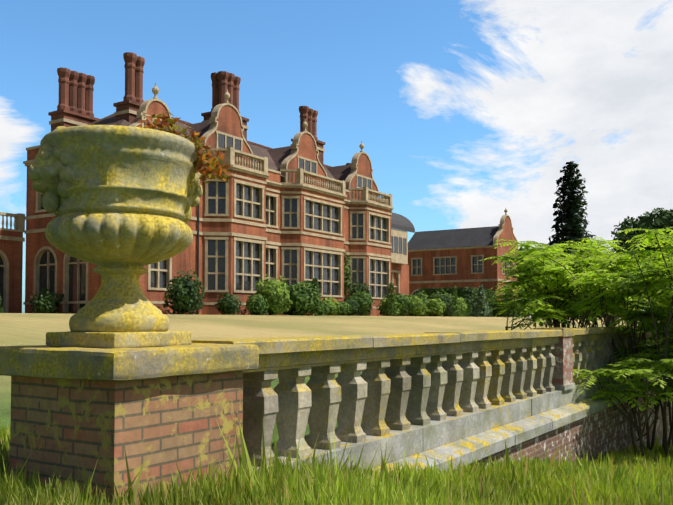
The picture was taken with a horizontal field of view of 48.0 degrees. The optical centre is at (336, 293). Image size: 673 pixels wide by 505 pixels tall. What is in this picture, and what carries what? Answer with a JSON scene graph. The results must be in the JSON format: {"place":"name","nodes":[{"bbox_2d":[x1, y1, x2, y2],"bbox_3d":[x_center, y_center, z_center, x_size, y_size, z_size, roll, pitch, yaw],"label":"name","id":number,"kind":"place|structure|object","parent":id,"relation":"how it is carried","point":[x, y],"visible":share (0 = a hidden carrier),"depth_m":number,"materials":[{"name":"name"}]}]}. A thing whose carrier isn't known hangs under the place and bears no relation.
{"place":"outdoors","nodes":[
{"label":"outdoors","id":0,"kind":"place"},
{"bbox_2d":[0,313,659,448],"bbox_3d":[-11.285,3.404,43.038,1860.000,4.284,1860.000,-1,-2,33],"label":"ground","id":1,"kind":"structure","parent":0,"point":[20,329],"depth_m":27.95,"materials":[{"name":"beige gravel"}]},
{"bbox_2d":[10,370,242,504],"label":"brick pier","id":2,"kind":"structure","parent":1,"relation":"on","point":[62,428],"depth_m":3.75,"materials":[{"name":"brown brick"}]},
{"bbox_2d":[0,343,258,380],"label":"pier cap","id":3,"kind":"object","parent":2,"relation":"on","point":[93,363],"visible":0.83,"depth_m":3.71,"materials":[{"name":"grey stone"}]},
{"bbox_2d":[46,331,191,347],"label":"urn plinth","id":4,"kind":"structure","parent":3,"relation":"on","point":[113,339],"depth_m":3.92,"materials":[{"name":"beige stone"}]},
{"bbox_2d":[28,125,202,331],"bbox_3d":[-1.183,-0.331,4.152,0.841,1.084,0.938,-1,-2,33],"label":"urn","id":5,"kind":"object","parent":4,"relation":"on","point":[119,201],"visible":1,"depth_m":3.87,"materials":[{"name":"stone"}]},
{"bbox_2d":[68,111,232,183],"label":"urn plants","id":6,"kind":"object","parent":5,"relation":"in","point":[213,165],"visible":0.67,"depth_m":4.17,"materials":[{"name":"orange plant"}]},
{"bbox_2d":[35,279,463,315],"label":"shrub","id":7,"kind":"object","parent":1,"relation":"on","point":[195,302],"visible":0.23,"depth_m":41.02,"materials":[{"name":"green plant"}]},
{"bbox_2d":[0,52,517,315],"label":"house","id":8,"kind":"structure","parent":1,"relation":"on","point":[297,211],"depth_m":45.72,"materials":[{"name":"brick"}]},
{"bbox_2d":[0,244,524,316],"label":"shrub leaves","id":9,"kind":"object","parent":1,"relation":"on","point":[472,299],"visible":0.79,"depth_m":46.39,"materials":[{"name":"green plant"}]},
{"bbox_2d":[0,408,672,504],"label":"grass","id":10,"kind":"structure","parent":1,"relation":"on","point":[628,476],"depth_m":3.88,"materials":[{"name":"green plant"}]},
{"bbox_2d":[455,384,671,470],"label":"retaining wall","id":11,"kind":"structure","parent":1,"relation":"on","point":[606,430],"depth_m":10.53,"materials":[{"name":"brick"}]},
{"bbox_2d":[253,364,667,474],"bbox_3d":[4.379,1.507,12.245,0.590,0.434,18.694,-1,-2,33],"label":"ledge","id":12,"kind":"object","parent":11,"relation":"on","point":[469,436],"visible":0.4,"depth_m":7.30,"materials":[{"name":"stone"}]},
{"bbox_2d":[243,336,663,466],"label":"balusters","id":13,"kind":"object","parent":12,"relation":"on","point":[381,398],"visible":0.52,"depth_m":6.12,"materials":[{"name":"stone"}]},
{"bbox_2d":[191,325,659,372],"bbox_3d":[4.316,0.650,12.334,0.410,0.209,18.662,-1,-2,33],"label":"coping","id":14,"kind":"object","parent":13,"relation":"on","point":[277,353],"visible":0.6,"depth_m":6.13,"materials":[{"name":"stone"}]},
{"bbox_2d":[551,331,649,384],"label":"brick pier","id":15,"kind":"structure","parent":12,"relation":"on","point":[562,351],"depth_m":9.97,"materials":[{"name":"red brick"}]},
{"bbox_2d":[517,161,672,319],"bbox_3d":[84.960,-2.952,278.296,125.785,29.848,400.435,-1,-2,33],"label":"tree","id":16,"kind":"object","parent":1,"relation":"on","point":[574,222],"depth_m":130.77,"materials":[{"name":"green plant"}]},
{"bbox_2d":[0,0,672,316],"label":"sky","id":17,"kind":"structure","parent":0,"point":[463,112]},
{"bbox_2d":[479,226,672,457],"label":"tree","id":18,"kind":"object","parent":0,"point":[583,301],"depth_m":12.60,"materials":[{"name":"green plant"}]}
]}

